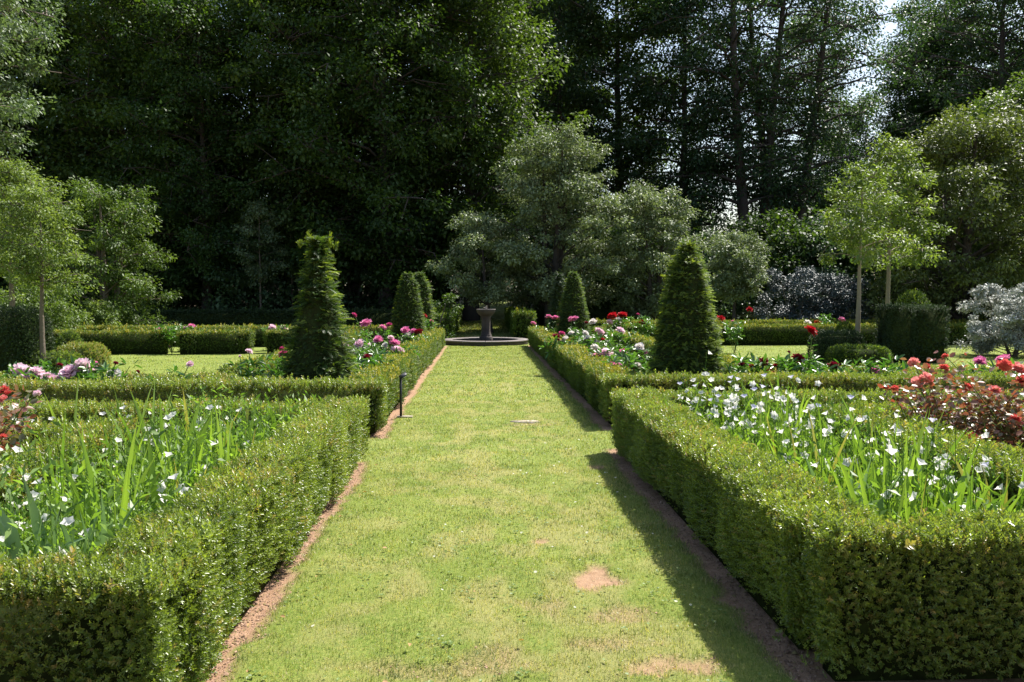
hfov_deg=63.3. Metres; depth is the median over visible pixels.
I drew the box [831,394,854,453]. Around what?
iris plant
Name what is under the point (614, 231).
undergrowth bush
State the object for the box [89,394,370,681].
box hedge
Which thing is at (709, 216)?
undergrowth bush
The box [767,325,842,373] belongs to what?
peony plant
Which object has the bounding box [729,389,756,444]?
bellflower plant
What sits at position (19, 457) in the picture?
bellflower plant
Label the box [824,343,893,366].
clipped cushion
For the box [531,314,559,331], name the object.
peony plant
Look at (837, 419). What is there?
bellflower plant
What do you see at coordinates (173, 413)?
bellflower plant
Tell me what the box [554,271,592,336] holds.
yew cone
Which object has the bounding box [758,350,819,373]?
peony plant
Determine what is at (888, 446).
bellflower plant
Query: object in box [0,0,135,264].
woodland tree
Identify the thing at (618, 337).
peony plant
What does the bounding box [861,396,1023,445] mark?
box hedge
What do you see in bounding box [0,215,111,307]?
undergrowth bush
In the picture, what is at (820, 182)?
woodland tree
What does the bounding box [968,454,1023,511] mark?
iris plant
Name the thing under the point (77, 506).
iris plant
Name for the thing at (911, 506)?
iris plant
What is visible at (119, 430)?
iris plant
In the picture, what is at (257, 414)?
bellflower plant
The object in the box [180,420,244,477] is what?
iris plant
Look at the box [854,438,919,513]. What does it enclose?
iris plant
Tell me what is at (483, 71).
woodland tree
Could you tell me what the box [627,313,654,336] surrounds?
peony plant
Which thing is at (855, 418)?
bellflower plant
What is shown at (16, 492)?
bellflower plant
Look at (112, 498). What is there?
bellflower plant
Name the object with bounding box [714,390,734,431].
bellflower plant
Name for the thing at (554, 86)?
woodland tree
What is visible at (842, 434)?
bellflower plant
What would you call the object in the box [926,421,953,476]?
bellflower plant
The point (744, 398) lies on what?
iris plant
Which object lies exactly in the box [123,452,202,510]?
iris plant
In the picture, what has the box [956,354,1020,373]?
peony plant
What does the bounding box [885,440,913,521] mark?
bellflower plant
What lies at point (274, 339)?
box hedge
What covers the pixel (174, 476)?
bellflower plant
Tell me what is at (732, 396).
bellflower plant
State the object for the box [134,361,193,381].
peony plant
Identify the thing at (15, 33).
tree
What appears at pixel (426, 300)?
yew cone
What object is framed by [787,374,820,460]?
bellflower plant
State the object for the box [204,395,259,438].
iris plant
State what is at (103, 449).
bellflower plant
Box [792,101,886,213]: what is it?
woodland tree
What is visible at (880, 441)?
bellflower plant
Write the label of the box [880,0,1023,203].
woodland tree
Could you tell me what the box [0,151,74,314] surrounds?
tree
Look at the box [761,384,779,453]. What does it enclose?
bellflower plant
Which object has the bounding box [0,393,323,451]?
box hedge
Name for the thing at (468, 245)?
tree
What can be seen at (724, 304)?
undergrowth bush
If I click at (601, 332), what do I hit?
peony plant
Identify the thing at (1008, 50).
woodland tree
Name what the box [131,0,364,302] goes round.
woodland tree
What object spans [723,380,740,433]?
bellflower plant
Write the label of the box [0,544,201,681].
box hedge
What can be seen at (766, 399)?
iris plant
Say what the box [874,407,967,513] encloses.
iris plant
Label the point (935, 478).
bellflower plant
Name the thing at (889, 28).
sky
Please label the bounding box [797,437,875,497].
iris plant
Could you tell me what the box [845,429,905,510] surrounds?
iris plant
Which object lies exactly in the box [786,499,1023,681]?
box hedge
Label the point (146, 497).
iris plant
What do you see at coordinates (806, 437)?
iris plant
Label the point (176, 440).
iris plant
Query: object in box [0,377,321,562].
bed foliage
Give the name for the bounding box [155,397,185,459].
bellflower plant
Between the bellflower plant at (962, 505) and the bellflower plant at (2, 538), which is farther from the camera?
the bellflower plant at (962, 505)
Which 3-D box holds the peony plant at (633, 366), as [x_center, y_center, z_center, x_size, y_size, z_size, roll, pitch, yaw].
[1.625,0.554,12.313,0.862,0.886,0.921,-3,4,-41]
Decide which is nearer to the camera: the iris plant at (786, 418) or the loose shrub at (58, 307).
the iris plant at (786, 418)
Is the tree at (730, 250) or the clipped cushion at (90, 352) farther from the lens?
the tree at (730, 250)
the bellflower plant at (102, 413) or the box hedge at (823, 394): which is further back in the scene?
the box hedge at (823, 394)
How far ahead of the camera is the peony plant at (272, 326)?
25.47 m
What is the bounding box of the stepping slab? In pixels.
[510,420,539,423]
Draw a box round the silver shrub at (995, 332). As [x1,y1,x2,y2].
[953,282,1023,356]
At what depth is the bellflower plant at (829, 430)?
5.70 m
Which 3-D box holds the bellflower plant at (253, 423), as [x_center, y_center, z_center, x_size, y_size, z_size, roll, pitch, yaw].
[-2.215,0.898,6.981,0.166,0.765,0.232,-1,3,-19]
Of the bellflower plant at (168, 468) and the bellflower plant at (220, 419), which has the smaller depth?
the bellflower plant at (168, 468)
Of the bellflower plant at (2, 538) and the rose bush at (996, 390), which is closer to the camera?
the bellflower plant at (2, 538)
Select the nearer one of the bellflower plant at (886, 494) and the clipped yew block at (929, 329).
the bellflower plant at (886, 494)
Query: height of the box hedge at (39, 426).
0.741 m
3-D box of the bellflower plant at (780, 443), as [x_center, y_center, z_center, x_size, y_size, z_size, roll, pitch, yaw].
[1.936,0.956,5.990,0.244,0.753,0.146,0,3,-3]
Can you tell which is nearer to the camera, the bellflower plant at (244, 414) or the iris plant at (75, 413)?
the bellflower plant at (244, 414)
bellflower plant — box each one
[0,474,16,518]
[0,484,33,550]
[0,490,38,552]
[0,497,40,544]
[0,514,49,557]
[1,439,41,550]
[1,483,16,543]
[3,487,49,556]
[5,467,47,545]
[8,400,34,423]
[18,505,44,553]
[26,503,75,555]
[46,452,75,549]
[46,488,74,555]
[47,435,87,511]
[60,472,99,548]
[67,426,99,496]
[79,492,117,544]
[84,401,105,418]
[86,427,121,488]
[93,412,129,486]
[99,461,146,529]
[100,461,141,540]
[104,429,134,503]
[107,399,129,420]
[111,436,148,509]
[112,409,140,470]
[116,454,142,521]
[122,426,146,491]
[122,429,151,491]
[128,413,153,493]
[143,417,163,501]
[146,407,172,476]
[148,460,188,513]
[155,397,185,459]
[156,412,176,463]
[156,437,191,505]
[158,438,180,477]
[158,438,183,503]
[162,412,183,462]
[165,398,189,438]
[186,432,212,489]
[188,431,216,477]
[189,389,204,441]
[190,415,216,466]
[195,399,213,441]
[201,430,225,471]
[204,425,232,477]
[205,400,225,448]
[206,418,226,468]
[212,396,234,451]
[216,404,231,422]
[220,402,244,452]
[226,410,245,452]
[235,396,258,431]
[236,403,258,447]
[238,401,257,443]
[240,405,258,447]
[245,397,268,440]
[245,413,265,447]
[246,387,270,437]
[250,412,271,442]
[285,391,303,420]
[677,379,705,414]
[678,378,696,406]
[690,387,703,416]
[692,382,717,422]
[702,350,711,417]
[708,371,740,437]
[710,377,733,432]
[714,380,733,424]
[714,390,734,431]
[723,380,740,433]
[724,397,733,434]
[729,374,756,441]
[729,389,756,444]
[732,382,765,446]
[733,394,753,437]
[740,394,778,453]
[751,386,789,449]
[756,396,775,446]
[761,370,800,451]
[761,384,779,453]
[766,390,785,447]
[770,423,796,458]
[771,394,796,454]
[779,415,808,468]
[782,422,793,465]
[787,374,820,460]
[788,410,811,463]
[789,395,803,449]
[791,396,814,464]
[792,428,825,470]
[794,388,816,446]
[803,396,830,470]
[804,411,820,470]
[811,419,837,487]
[814,389,836,463]
[814,416,838,474]
[822,396,846,478]
[822,415,855,493]
[822,416,837,484]
[827,394,846,456]
[830,395,860,466]
[831,442,872,505]
[842,401,868,469]
[843,397,860,446]
[844,391,866,477]
[846,413,870,496]
[849,423,868,472]
[861,429,892,480]
[863,454,897,520]
[865,411,901,501]
[867,416,900,469]
[872,399,900,466]
[879,432,928,516]
[880,438,926,519]
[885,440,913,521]
[890,414,936,515]
[915,430,957,517]
[918,421,953,506]
[919,430,946,510]
[923,434,940,507]
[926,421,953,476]
[935,454,962,510]
[937,452,966,502]
[938,427,978,511]
[950,459,1000,514]
[974,450,995,506]
[981,423,1023,507]
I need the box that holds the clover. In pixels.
[246,411,760,681]
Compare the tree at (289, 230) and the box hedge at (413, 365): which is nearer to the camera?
the box hedge at (413, 365)
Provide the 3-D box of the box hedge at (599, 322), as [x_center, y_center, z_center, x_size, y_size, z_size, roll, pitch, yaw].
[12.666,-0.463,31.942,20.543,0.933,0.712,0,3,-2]
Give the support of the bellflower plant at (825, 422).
on the ground at (595, 576)
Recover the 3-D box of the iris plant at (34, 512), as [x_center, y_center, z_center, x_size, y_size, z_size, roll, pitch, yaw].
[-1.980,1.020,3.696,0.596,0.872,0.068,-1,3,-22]
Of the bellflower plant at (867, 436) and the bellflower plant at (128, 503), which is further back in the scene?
the bellflower plant at (867, 436)
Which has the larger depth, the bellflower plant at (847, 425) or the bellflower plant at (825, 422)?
the bellflower plant at (825, 422)
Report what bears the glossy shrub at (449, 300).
on the ground at (595, 576)
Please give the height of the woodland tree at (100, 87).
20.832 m
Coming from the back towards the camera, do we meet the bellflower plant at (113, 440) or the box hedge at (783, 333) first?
the box hedge at (783, 333)
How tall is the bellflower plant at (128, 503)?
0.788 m
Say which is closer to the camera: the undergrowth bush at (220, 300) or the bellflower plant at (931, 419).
the bellflower plant at (931, 419)
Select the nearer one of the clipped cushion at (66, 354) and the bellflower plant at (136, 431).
the bellflower plant at (136, 431)
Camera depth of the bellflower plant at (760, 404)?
6.77 m
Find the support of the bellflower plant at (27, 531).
on the ground at (595, 576)
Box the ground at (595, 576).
[47,286,1023,681]
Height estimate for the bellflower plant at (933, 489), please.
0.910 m
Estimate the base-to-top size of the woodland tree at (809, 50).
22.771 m
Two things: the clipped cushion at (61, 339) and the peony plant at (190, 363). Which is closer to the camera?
the peony plant at (190, 363)
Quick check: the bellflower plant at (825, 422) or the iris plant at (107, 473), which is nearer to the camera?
the iris plant at (107, 473)
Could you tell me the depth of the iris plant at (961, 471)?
4.72 m
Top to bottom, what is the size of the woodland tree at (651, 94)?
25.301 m
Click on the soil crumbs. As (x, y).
(796, 675)
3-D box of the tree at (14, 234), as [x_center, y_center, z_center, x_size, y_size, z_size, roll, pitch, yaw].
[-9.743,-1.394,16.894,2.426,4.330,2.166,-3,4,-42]
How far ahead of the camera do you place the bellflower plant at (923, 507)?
4.52 m
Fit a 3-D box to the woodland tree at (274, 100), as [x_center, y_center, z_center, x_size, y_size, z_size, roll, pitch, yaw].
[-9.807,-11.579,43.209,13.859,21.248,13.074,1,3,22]
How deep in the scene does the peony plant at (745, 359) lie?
11.49 m
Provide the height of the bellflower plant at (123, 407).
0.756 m
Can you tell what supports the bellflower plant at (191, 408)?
on the ground at (595, 576)
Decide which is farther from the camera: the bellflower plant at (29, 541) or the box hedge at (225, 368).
the box hedge at (225, 368)
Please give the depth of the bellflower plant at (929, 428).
5.10 m
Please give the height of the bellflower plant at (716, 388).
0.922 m
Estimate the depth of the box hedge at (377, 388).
9.90 m
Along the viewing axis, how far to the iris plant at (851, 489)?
4.09 m
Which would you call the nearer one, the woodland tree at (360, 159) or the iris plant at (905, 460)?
the iris plant at (905, 460)
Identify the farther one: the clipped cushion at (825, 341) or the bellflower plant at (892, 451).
the clipped cushion at (825, 341)
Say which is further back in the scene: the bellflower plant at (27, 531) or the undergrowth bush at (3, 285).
the undergrowth bush at (3, 285)
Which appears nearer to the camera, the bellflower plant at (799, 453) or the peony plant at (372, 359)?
the bellflower plant at (799, 453)
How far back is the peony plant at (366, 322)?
18.45 m
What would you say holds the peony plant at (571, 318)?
on the ground at (595, 576)
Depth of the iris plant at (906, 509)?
4.03 m
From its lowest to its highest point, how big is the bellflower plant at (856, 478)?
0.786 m
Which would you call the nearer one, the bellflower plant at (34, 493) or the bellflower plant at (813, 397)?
the bellflower plant at (34, 493)
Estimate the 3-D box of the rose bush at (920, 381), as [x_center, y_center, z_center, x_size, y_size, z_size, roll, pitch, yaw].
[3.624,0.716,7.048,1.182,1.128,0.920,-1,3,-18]
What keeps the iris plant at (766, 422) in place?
on the ground at (595, 576)
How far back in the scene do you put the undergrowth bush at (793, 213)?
62.98 m
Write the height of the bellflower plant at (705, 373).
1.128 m
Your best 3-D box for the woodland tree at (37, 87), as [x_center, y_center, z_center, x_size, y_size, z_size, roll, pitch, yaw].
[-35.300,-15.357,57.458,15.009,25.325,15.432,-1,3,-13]
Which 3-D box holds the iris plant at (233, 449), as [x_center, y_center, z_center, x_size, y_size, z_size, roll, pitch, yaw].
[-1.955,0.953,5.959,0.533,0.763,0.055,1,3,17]
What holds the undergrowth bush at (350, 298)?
on the ground at (595, 576)
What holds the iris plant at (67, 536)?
on the ground at (595, 576)
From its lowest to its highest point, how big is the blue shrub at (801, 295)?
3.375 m
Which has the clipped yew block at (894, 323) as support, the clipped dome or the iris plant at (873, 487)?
the clipped dome
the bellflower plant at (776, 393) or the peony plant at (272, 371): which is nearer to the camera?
the bellflower plant at (776, 393)
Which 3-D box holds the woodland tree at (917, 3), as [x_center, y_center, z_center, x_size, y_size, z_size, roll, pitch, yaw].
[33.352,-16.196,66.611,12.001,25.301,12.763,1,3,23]
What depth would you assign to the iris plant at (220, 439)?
5.53 m
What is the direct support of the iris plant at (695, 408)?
on the ground at (595, 576)
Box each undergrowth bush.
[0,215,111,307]
[0,234,62,304]
[70,213,225,311]
[168,203,304,312]
[275,207,422,309]
[346,233,484,308]
[451,212,516,289]
[511,211,643,313]
[563,216,675,314]
[643,227,756,318]
[655,183,725,250]
[684,205,824,310]
[726,179,871,277]
[753,207,913,319]
[830,217,978,318]
[932,210,1022,317]
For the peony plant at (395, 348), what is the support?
on the ground at (595, 576)
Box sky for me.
[27,0,1023,286]
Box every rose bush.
[0,383,47,454]
[0,433,10,450]
[877,357,1023,443]
[923,350,1023,453]
[989,358,1023,434]
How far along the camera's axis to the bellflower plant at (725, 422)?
7.36 m
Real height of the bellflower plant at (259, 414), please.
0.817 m
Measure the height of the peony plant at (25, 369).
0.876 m
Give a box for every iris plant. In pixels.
[0,477,138,555]
[0,505,91,560]
[30,445,159,550]
[34,415,65,531]
[44,378,104,421]
[50,489,168,558]
[66,415,151,549]
[72,417,101,493]
[84,446,156,520]
[85,469,162,520]
[87,411,145,478]
[102,379,154,420]
[105,374,173,492]
[106,424,174,517]
[108,387,210,478]
[121,426,205,504]
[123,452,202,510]
[129,394,221,477]
[146,418,188,460]
[151,428,208,504]
[158,388,222,436]
[162,409,240,463]
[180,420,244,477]
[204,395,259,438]
[206,416,211,468]
[209,423,267,457]
[213,395,237,473]
[213,401,258,466]
[220,416,269,454]
[221,416,261,450]
[222,409,233,471]
[248,392,281,436]
[663,394,700,414]
[706,382,754,432]
[723,396,775,445]
[739,380,774,437]
[740,367,811,436]
[740,371,755,418]
[740,387,770,430]
[742,402,794,462]
[757,393,770,451]
[758,404,770,450]
[762,381,808,459]
[763,414,859,482]
[767,375,820,456]
[777,442,834,475]
[783,434,836,475]
[789,405,814,458]
[796,396,840,452]
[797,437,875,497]
[802,450,902,514]
[807,392,884,491]
[816,411,882,498]
[825,456,926,521]
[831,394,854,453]
[831,432,912,521]
[837,390,899,489]
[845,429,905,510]
[846,405,946,519]
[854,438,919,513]
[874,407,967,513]
[879,416,1001,519]
[903,466,927,522]
[907,451,951,514]
[917,464,1023,516]
[937,465,1021,513]
[943,443,1023,514]
[958,449,1023,506]
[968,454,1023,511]
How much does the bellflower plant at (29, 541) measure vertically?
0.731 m
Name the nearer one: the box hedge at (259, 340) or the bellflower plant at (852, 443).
the bellflower plant at (852, 443)
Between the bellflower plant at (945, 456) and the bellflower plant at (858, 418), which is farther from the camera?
the bellflower plant at (858, 418)
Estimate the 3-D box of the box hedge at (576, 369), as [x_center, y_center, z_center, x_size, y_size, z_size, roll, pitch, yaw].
[1.109,0.250,19.419,0.675,0.763,17.045,0,3,-2]
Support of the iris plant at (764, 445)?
on the ground at (595, 576)
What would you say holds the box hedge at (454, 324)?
on the ground at (595, 576)
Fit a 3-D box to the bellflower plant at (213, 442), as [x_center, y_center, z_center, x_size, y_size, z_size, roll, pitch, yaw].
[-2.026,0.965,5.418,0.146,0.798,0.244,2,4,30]
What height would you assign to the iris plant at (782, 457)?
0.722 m
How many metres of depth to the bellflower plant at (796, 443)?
5.52 m
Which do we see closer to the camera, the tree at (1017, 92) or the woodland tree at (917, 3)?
the tree at (1017, 92)
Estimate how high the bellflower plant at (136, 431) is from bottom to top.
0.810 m
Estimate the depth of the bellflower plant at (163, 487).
4.80 m
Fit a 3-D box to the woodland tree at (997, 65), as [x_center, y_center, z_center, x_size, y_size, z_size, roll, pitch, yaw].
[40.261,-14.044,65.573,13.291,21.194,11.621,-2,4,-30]
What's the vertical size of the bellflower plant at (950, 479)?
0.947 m
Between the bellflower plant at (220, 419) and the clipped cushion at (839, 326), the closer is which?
the bellflower plant at (220, 419)
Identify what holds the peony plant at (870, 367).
on the ground at (595, 576)
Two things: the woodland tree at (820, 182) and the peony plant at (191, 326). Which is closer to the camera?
the peony plant at (191, 326)
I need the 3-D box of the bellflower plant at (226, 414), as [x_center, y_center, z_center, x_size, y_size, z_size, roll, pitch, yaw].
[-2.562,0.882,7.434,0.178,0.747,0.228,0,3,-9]
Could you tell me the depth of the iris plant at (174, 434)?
6.44 m
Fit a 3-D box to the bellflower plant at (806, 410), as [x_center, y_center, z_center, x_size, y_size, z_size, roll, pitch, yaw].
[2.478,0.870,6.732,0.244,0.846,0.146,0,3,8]
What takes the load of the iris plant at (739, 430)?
on the ground at (595, 576)
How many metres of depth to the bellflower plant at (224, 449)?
5.60 m
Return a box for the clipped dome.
[894,288,931,305]
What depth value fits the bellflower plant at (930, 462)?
5.36 m
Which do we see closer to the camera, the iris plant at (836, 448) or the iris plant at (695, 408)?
the iris plant at (836, 448)
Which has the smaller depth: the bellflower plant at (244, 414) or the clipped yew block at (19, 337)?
the bellflower plant at (244, 414)
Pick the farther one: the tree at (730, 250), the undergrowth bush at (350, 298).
the undergrowth bush at (350, 298)
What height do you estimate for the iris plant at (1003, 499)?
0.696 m
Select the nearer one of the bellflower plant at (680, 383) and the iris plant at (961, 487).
the iris plant at (961, 487)
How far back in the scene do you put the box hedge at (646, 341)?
19.84 m
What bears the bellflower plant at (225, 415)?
on the ground at (595, 576)
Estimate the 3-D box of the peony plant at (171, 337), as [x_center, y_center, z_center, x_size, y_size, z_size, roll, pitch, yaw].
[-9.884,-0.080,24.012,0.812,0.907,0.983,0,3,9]
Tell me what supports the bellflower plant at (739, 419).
on the ground at (595, 576)
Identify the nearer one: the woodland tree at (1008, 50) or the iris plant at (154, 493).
the iris plant at (154, 493)
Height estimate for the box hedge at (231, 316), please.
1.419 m
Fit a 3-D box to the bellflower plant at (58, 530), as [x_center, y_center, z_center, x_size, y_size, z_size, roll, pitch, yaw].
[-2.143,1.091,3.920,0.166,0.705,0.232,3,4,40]
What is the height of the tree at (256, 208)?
6.230 m
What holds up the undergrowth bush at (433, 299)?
on the ground at (595, 576)
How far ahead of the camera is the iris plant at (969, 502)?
4.29 m
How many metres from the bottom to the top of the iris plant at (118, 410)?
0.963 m
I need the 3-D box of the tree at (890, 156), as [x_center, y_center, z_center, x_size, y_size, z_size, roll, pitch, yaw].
[11.405,-2.919,24.757,3.431,6.541,3.405,0,3,-2]
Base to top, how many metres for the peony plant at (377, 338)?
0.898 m
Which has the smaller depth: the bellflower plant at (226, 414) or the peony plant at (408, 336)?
the bellflower plant at (226, 414)
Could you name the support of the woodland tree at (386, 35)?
on the ground at (595, 576)
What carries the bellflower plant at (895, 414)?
on the ground at (595, 576)
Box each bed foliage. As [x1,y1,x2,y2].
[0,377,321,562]
[674,380,1023,522]
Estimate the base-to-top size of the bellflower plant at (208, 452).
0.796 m
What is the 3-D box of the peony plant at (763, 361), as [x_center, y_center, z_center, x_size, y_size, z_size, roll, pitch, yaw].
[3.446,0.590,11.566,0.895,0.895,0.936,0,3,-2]
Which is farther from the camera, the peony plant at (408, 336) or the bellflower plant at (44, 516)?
the peony plant at (408, 336)
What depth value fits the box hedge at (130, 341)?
23.73 m
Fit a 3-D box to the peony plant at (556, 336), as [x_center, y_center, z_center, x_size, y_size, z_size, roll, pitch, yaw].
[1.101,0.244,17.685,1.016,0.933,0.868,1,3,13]
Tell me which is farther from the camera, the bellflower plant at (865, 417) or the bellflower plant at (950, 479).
the bellflower plant at (865, 417)
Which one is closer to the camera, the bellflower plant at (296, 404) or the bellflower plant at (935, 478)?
the bellflower plant at (935, 478)
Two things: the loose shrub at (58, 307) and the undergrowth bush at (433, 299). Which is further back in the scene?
the undergrowth bush at (433, 299)
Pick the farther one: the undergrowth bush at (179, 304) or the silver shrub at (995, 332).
the undergrowth bush at (179, 304)
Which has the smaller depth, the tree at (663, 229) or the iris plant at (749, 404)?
the iris plant at (749, 404)
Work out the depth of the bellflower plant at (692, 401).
8.13 m
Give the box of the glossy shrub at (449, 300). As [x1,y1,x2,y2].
[433,291,463,337]
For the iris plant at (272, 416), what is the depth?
7.13 m
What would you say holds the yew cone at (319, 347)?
on the ground at (595, 576)
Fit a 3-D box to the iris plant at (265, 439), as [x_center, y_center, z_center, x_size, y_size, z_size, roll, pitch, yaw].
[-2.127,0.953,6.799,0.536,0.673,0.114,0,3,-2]
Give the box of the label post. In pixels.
[397,372,412,417]
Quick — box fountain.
[445,306,528,345]
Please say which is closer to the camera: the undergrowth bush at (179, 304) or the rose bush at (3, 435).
the rose bush at (3, 435)
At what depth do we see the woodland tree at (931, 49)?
62.05 m
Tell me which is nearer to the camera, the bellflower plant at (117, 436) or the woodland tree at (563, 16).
the bellflower plant at (117, 436)
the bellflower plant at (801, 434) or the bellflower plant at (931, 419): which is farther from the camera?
the bellflower plant at (801, 434)
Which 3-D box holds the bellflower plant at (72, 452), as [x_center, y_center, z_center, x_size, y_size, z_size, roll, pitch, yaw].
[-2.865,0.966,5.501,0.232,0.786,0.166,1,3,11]
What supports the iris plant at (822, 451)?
on the ground at (595, 576)
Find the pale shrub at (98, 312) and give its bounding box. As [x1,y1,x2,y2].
[45,296,122,328]
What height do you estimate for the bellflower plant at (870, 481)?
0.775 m
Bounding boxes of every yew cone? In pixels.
[274,230,360,383]
[389,271,426,347]
[413,270,438,327]
[545,271,565,329]
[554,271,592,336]
[644,238,726,380]
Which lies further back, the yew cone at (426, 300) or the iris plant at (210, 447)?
the yew cone at (426, 300)
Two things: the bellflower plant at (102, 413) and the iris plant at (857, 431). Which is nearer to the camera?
the iris plant at (857, 431)
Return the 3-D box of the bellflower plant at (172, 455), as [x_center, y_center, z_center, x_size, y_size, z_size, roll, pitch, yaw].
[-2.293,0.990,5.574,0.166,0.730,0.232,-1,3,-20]
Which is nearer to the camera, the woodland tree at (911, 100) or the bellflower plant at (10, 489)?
the bellflower plant at (10, 489)
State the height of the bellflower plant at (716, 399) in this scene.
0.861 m
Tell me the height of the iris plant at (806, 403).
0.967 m
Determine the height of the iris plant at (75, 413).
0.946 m
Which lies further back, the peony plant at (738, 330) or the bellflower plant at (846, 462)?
the peony plant at (738, 330)
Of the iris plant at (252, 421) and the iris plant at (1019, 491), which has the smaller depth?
the iris plant at (1019, 491)
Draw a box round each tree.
[0,0,72,202]
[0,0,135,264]
[0,10,51,153]
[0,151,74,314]
[0,164,104,361]
[2,0,205,233]
[2,6,85,235]
[9,0,307,303]
[26,175,182,328]
[91,0,294,309]
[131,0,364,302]
[197,0,455,289]
[218,0,503,312]
[230,198,290,308]
[261,0,454,301]
[261,200,311,306]
[338,0,573,306]
[344,0,595,320]
[425,210,535,332]
[450,120,640,325]
[475,1,627,273]
[480,0,654,240]
[518,0,722,290]
[591,178,715,321]
[592,0,781,240]
[637,0,884,267]
[676,0,935,254]
[696,229,772,320]
[750,0,891,234]
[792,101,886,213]
[814,160,921,341]
[825,97,1023,319]
[831,132,956,304]
[842,0,1019,246]
[859,0,1007,188]
[870,86,976,282]
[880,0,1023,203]
[913,69,1023,279]
[932,1,1023,172]
[935,3,1023,112]
[966,28,1022,119]
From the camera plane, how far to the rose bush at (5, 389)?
5.89 m
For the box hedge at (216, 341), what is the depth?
23.82 m
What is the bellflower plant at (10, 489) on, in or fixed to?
on the ground at (595, 576)
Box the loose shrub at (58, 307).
[0,280,89,329]
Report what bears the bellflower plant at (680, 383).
on the ground at (595, 576)
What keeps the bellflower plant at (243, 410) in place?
on the ground at (595, 576)
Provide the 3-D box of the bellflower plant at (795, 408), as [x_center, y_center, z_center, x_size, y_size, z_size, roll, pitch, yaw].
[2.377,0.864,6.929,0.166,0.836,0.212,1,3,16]
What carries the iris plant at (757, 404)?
on the ground at (595, 576)
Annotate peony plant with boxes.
[0,357,65,379]
[13,355,95,381]
[65,357,141,387]
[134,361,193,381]
[153,324,188,352]
[153,325,176,343]
[175,323,206,330]
[225,349,268,385]
[257,346,288,379]
[261,324,288,330]
[345,339,370,365]
[350,348,393,372]
[351,335,399,363]
[352,312,393,351]
[359,335,420,356]
[393,326,429,345]
[422,313,435,330]
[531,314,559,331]
[539,331,585,358]
[560,316,592,341]
[566,318,603,350]
[576,327,621,351]
[583,344,632,360]
[601,347,652,373]
[602,311,628,330]
[603,327,635,357]
[613,342,655,372]
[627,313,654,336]
[716,306,752,352]
[717,351,785,373]
[737,353,795,381]
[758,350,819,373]
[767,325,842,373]
[797,354,854,381]
[805,313,845,323]
[835,354,909,376]
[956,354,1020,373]
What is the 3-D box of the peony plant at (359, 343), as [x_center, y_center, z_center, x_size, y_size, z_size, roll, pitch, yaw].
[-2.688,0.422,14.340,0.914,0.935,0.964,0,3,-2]
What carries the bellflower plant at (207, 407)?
on the ground at (595, 576)
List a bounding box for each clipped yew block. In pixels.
[0,304,56,373]
[872,300,916,363]
[910,303,951,362]
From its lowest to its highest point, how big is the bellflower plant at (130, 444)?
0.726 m
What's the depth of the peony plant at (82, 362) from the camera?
10.68 m
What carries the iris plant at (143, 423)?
on the ground at (595, 576)
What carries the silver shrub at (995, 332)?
on the ground at (595, 576)
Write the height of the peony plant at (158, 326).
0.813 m
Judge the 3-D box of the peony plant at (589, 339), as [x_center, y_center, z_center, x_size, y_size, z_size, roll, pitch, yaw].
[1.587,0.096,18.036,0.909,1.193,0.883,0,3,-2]
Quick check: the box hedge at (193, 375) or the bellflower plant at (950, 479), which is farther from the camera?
the box hedge at (193, 375)
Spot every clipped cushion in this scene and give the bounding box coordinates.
[4,349,84,374]
[55,328,83,349]
[55,340,112,372]
[806,328,866,362]
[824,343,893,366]
[834,320,854,335]
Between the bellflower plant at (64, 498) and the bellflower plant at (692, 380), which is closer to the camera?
the bellflower plant at (64, 498)
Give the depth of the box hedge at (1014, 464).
5.80 m
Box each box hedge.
[0,368,239,380]
[0,373,389,433]
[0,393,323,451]
[0,412,149,551]
[0,413,103,455]
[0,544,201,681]
[45,326,169,354]
[55,305,394,328]
[55,321,392,346]
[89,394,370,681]
[174,326,255,353]
[216,330,364,378]
[262,327,369,352]
[346,327,445,427]
[433,306,462,337]
[504,305,537,337]
[527,325,634,420]
[536,307,1017,326]
[588,317,998,334]
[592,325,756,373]
[597,367,1023,424]
[605,321,966,344]
[609,384,882,648]
[654,385,1022,451]
[732,360,1003,374]
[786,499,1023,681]
[809,399,1023,512]
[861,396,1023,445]
[957,320,1023,343]
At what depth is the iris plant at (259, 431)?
6.11 m
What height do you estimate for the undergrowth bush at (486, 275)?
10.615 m
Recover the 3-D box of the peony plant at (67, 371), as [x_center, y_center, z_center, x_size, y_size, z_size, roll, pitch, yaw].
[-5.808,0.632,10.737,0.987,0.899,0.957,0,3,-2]
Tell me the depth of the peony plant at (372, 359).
12.49 m
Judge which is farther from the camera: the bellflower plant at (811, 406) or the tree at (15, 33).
the tree at (15, 33)
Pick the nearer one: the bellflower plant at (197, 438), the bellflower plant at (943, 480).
the bellflower plant at (943, 480)
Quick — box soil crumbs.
[209,413,829,681]
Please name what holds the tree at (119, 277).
on the ground at (595, 576)
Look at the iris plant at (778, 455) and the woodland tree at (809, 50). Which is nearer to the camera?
the iris plant at (778, 455)
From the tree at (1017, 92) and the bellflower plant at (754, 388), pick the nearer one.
the bellflower plant at (754, 388)
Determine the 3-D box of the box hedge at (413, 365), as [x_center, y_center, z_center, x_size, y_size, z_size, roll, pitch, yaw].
[-2.108,0.313,18.400,0.684,0.804,16.241,0,3,-2]
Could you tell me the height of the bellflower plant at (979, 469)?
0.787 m
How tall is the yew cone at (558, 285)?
2.676 m
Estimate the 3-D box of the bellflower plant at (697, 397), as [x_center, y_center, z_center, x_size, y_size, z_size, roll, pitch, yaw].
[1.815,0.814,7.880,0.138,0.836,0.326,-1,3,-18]
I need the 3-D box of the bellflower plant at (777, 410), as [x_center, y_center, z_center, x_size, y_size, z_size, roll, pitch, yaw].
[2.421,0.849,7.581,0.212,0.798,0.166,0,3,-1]
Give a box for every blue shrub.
[751,265,851,322]
[792,271,874,321]
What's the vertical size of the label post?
0.626 m

